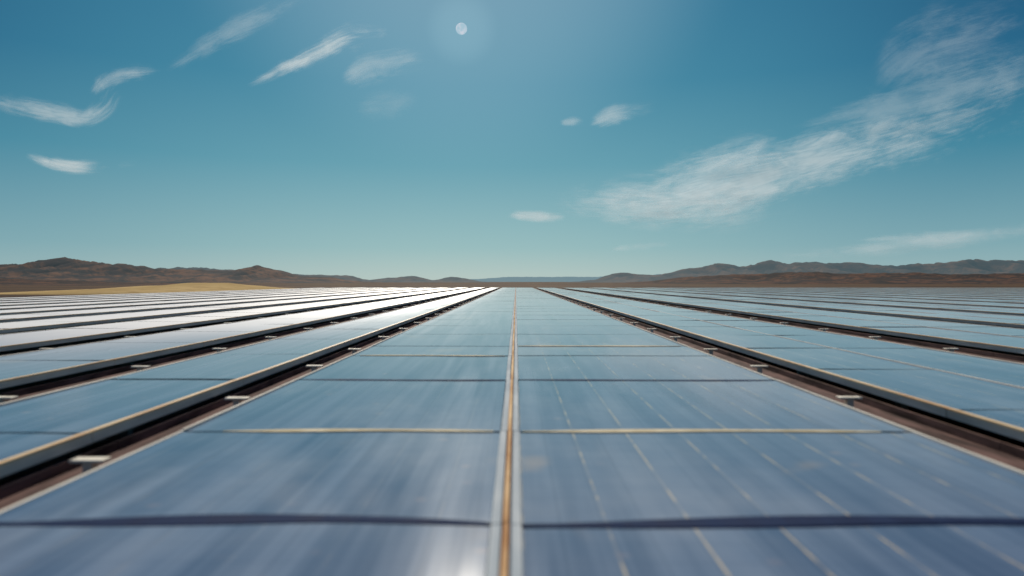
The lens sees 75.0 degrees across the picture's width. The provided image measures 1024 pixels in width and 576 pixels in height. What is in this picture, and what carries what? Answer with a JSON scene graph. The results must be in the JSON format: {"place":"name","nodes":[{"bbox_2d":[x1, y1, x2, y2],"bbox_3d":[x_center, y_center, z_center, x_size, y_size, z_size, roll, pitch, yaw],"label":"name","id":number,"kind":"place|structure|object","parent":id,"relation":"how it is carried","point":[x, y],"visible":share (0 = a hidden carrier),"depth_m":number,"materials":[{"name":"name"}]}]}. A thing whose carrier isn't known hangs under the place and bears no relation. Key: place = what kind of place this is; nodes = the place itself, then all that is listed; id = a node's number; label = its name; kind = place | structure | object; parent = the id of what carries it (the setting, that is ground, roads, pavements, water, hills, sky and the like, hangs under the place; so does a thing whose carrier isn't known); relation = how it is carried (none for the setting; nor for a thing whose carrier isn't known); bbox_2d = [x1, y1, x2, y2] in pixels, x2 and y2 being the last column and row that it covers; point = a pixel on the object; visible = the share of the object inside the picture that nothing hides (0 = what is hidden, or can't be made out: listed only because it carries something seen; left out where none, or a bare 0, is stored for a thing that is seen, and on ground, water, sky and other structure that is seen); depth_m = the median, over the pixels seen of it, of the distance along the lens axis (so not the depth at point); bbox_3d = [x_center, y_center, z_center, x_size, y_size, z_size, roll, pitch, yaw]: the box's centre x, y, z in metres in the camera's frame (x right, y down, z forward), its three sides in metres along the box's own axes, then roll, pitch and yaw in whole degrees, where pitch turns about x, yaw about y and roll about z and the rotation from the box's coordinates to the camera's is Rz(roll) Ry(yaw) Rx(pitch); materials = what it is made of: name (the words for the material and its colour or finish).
{"place":"outdoors","nodes":[
{"label":"outdoors","id":0,"kind":"place"},
{"bbox_2d":[50,114,73,119],"bbox_3d":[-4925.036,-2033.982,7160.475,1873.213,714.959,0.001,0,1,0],"label":"cloud","id":1,"kind":"structure","parent":0,"point":[65,115],"depth_m":7161.48,"materials":[{"name":"white"}]},
{"bbox_2d":[41,159,84,171],"bbox_3d":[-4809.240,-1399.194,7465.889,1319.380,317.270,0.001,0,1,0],"label":"cloud","id":2,"kind":"structure","parent":0,"point":[72,166],"depth_m":7467.30,"materials":[{"name":"white"}]},
{"bbox_2d":[0,278,251,284],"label":"hills","id":3,"kind":"structure","parent":0,"point":[5,281],"depth_m":558.11,"materials":[{"name":"brown soil"}]},
{"bbox_2d":[0,257,391,282],"bbox_3d":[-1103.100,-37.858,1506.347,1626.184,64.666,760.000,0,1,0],"label":"hills","id":4,"kind":"structure","parent":0,"point":[65,268],"depth_m":1361.64,"materials":[{"name":"brown soil"}]},
{"bbox_2d":[280,37,344,68],"bbox_3d":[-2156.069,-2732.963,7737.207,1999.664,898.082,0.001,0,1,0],"label":"cloud","id":5,"kind":"structure","parent":0,"point":[327,48],"depth_m":7738.64,"materials":[{"name":"white"}]},
{"bbox_2d":[156,265,480,281],"bbox_3d":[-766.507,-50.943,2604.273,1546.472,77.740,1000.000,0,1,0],"label":"hills","id":6,"kind":"structure","parent":0,"point":[410,279],"depth_m":2538.94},
{"bbox_2d":[456,23,466,34],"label":"moon","id":7,"kind":"object","parent":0,"point":[461,28],"visible":1,"depth_m":9414.77,"materials":[{"name":"white"}]},
{"bbox_2d":[0,282,1023,485],"bbox_3d":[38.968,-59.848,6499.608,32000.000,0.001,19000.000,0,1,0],"label":"ground","id":8,"kind":"structure","parent":0,"point":[564,285],"depth_m":282.75,"materials":[{"name":"soil"}]},
{"bbox_2d":[0,283,295,294],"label":"sand mound","id":9,"kind":"object","parent":8,"relation":"on","point":[190,287],"visible":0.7,"depth_m":142.90,"materials":[{"name":"beige sand"}]},
{"bbox_2d":[0,288,314,316],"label":"solar panel row","id":10,"kind":"object","parent":8,"relation":"on","point":[136,294],"visible":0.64,"depth_m":51.76,"materials":[{"name":"blue glass"}]},
{"bbox_2d":[0,287,353,300],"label":"solar panel row","id":11,"kind":"object","parent":8,"relation":"on","point":[142,295],"visible":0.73,"depth_m":48.09,"materials":[{"name":"blue glass"}]},
{"bbox_2d":[0,287,370,302],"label":"solar panel row","id":12,"kind":"object","parent":8,"relation":"on","point":[22,301],"visible":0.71,"depth_m":44.28,"materials":[{"name":"blue glass"}]},
{"bbox_2d":[0,288,371,326],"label":"solar panel row","id":13,"kind":"object","parent":8,"relation":"on","point":[53,302],"visible":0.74,"depth_m":39.56,"materials":[{"name":"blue glass"}]},
{"bbox_2d":[0,287,403,329],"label":"solar panel row","id":14,"kind":"object","parent":8,"relation":"on","point":[81,304],"visible":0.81,"depth_m":34.83,"materials":[{"name":"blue glass"}]},
{"bbox_2d":[0,288,409,344],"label":"solar panel row","id":15,"kind":"object","parent":8,"relation":"on","point":[41,310],"visible":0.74,"depth_m":30.12,"materials":[{"name":"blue glass"}]},
{"bbox_2d":[0,288,428,350],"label":"solar panel row","id":16,"kind":"object","parent":8,"relation":"on","point":[33,316],"visible":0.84,"depth_m":25.10,"materials":[{"name":"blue glass"}]},
{"bbox_2d":[0,288,446,333],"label":"solar panel row","id":17,"kind":"object","parent":8,"relation":"on","point":[15,327],"visible":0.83,"depth_m":20.26,"materials":[{"name":"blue glass"}]},
{"bbox_2d":[0,287,469,354],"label":"solar panel row","id":18,"kind":"object","parent":8,"relation":"on","point":[22,341],"visible":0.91,"depth_m":15.52,"materials":[{"name":"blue glass"}]},
{"bbox_2d":[0,287,485,458],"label":"solar panel row","id":19,"kind":"object","parent":8,"relation":"on","point":[18,371],"visible":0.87,"depth_m":10.58,"materials":[{"name":"blue glass"}]},
{"bbox_2d":[0,288,467,355],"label":"cable channel","id":20,"kind":"object","parent":19,"relation":"attached to","point":[171,330],"visible":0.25,"depth_m":14.21,"materials":[{"name":"paint"}]},
{"bbox_2d":[0,288,484,403],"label":"cable channel","id":21,"kind":"object","parent":19,"relation":"attached to","point":[39,389],"visible":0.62,"depth_m":9.22,"materials":[{"name":"paint"}]},
{"bbox_2d":[0,288,497,482],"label":"solar panel row","id":22,"kind":"object","parent":8,"relation":"on","point":[46,430],"visible":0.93,"depth_m":6.11,"materials":[{"name":"blue glass"}]},
{"bbox_2d":[0,288,1023,575],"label":"solar panel row","id":23,"kind":"object","parent":8,"relation":"on","point":[516,432],"visible":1,"depth_m":3.35,"materials":[{"name":"blue glass"}]},
{"bbox_2d":[0,289,497,509],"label":"cable channel","id":24,"kind":"object","parent":23,"relation":"attached to","point":[22,489],"visible":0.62,"depth_m":4.95,"materials":[{"name":"paint"}]},
{"bbox_2d":[536,288,1023,471],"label":"cable channel","id":25,"kind":"object","parent":23,"relation":"attached to","point":[1007,454],"visible":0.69,"depth_m":6.03,"materials":[{"name":"paint"}]},
{"bbox_2d":[538,288,1023,440],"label":"solar panel row","id":26,"kind":"object","parent":8,"relation":"on","point":[982,392],"visible":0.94,"depth_m":8.25,"materials":[{"name":"blue glass"}]},
{"bbox_2d":[561,288,1023,363],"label":"cable channel","id":27,"kind":"object","parent":26,"relation":"attached to","point":[1011,358],"visible":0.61,"depth_m":13.46,"materials":[{"name":"paint"}]},
{"bbox_2d":[565,288,1023,356],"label":"solar panel row","id":28,"kind":"object","parent":8,"relation":"on","point":[1001,340],"visible":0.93,"depth_m":16.22,"materials":[{"name":"blue glass"}]},
{"bbox_2d":[591,288,1023,354],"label":"solar panel row","id":29,"kind":"object","parent":8,"relation":"on","point":[1010,321],"visible":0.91,"depth_m":23.41,"materials":[{"name":"blue glass"}]},
{"bbox_2d":[618,288,1023,315],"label":"solar panel row","id":30,"kind":"object","parent":8,"relation":"on","point":[992,310],"visible":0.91,"depth_m":30.47,"materials":[{"name":"blue glass"}]},
{"bbox_2d":[646,288,1023,308],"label":"solar panel row","id":31,"kind":"object","parent":8,"relation":"on","point":[992,304],"visible":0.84,"depth_m":37.31,"materials":[{"name":"blue glass"}]},
{"bbox_2d":[673,288,1023,303],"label":"solar panel row","id":32,"kind":"object","parent":8,"relation":"on","point":[958,299],"visible":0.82,"depth_m":44.55,"materials":[{"name":"blue glass"}]},
{"bbox_2d":[701,288,1023,299],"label":"solar panel row","id":33,"kind":"object","parent":8,"relation":"on","point":[975,297],"visible":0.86,"depth_m":51.51,"materials":[{"name":"blue glass"}]},
{"bbox_2d":[705,287,1023,297],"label":"solar panel row","id":34,"kind":"object","parent":8,"relation":"on","point":[895,293],"visible":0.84,"depth_m":56.17,"materials":[{"name":"blue glass"}]},
{"bbox_2d":[728,287,1023,295],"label":"solar panel row","id":35,"kind":"object","parent":8,"relation":"on","point":[903,292],"visible":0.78,"depth_m":61.17,"materials":[{"name":"blue glass"}]},
{"bbox_2d":[751,287,1023,294],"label":"solar panel row","id":36,"kind":"object","parent":8,"relation":"on","point":[912,291],"visible":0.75,"depth_m":67.36,"materials":[{"name":"blue glass"}]},
{"bbox_2d":[778,287,1023,292],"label":"solar panel row","id":37,"kind":"object","parent":8,"relation":"on","point":[923,290],"visible":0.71,"depth_m":74.66,"materials":[{"name":"blue glass"}]},
{"bbox_2d":[799,287,1019,291],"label":"solar panel row","id":38,"kind":"object","parent":8,"relation":"on","point":[934,290],"visible":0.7,"depth_m":75.26,"materials":[{"name":"blue glass"}]},
{"bbox_2d":[824,287,1023,291],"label":"solar panel row","id":39,"kind":"object","parent":8,"relation":"on","point":[938,289],"visible":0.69,"depth_m":84.30,"materials":[{"name":"blue glass"}]},
{"bbox_2d":[873,287,1014,289],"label":"solar panel row","id":40,"kind":"object","parent":8,"relation":"on","point":[951,288],"visible":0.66,"depth_m":85.15,"materials":[{"name":"blue glass"}]},
{"bbox_2d":[896,288,1023,290],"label":"solar panel row","id":41,"kind":"object","parent":8,"relation":"on","point":[958,289],"visible":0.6,"depth_m":84.45,"materials":[{"name":"blue glass"}]},
{"bbox_2d":[896,287,1023,289],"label":"solar panel row","id":42,"kind":"object","parent":8,"relation":"on","point":[972,288],"visible":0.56,"depth_m":96.33,"materials":[{"name":"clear glass"}]},
{"bbox_2d":[920,287,1005,288],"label":"solar panel row","id":43,"kind":"object","parent":8,"relation":"on","point":[985,288],"visible":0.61,"depth_m":96.70,"materials":[{"name":"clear glass"}]},
{"bbox_2d":[0,0,1023,279],"label":"sky","id":44,"kind":"structure","parent":0,"point":[415,145],"materials":[{"name":"blue"}]},
{"bbox_2d":[516,213,548,219],"bbox_3d":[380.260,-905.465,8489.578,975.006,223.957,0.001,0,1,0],"label":"cloud","id":45,"kind":"structure","parent":0,"point":[538,216],"depth_m":8490.04,"materials":[{"name":"white"}]},
{"bbox_2d":[471,274,659,281],"bbox_3d":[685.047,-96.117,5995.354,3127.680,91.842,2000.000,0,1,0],"label":"hills","id":46,"kind":"structure","parent":0,"point":[539,279],"depth_m":5628.95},
{"bbox_2d":[631,201,712,209],"bbox_3d":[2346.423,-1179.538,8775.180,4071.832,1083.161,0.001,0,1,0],"label":"cloud","id":47,"kind":"structure","parent":0,"point":[701,202],"depth_m":8775.16,"materials":[{"name":"white"}]},
{"bbox_2d":[643,135,863,204],"bbox_3d":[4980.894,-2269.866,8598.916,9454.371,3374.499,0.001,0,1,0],"label":"cloud","id":48,"kind":"structure","parent":0,"point":[750,184],"depth_m":8618.70,"materials":[{"name":"white"}]},
{"bbox_2d":[580,259,1023,282],"bbox_3d":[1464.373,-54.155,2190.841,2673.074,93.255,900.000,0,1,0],"label":"hills","id":49,"kind":"structure","parent":0,"point":[974,266],"depth_m":2114.61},
{"bbox_2d":[626,272,1023,283],"bbox_3d":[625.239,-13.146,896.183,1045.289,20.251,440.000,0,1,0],"label":"hills","id":50,"kind":"structure","parent":0,"point":[859,278],"depth_m":793.49,"materials":[{"name":"brown soil"}]}
]}

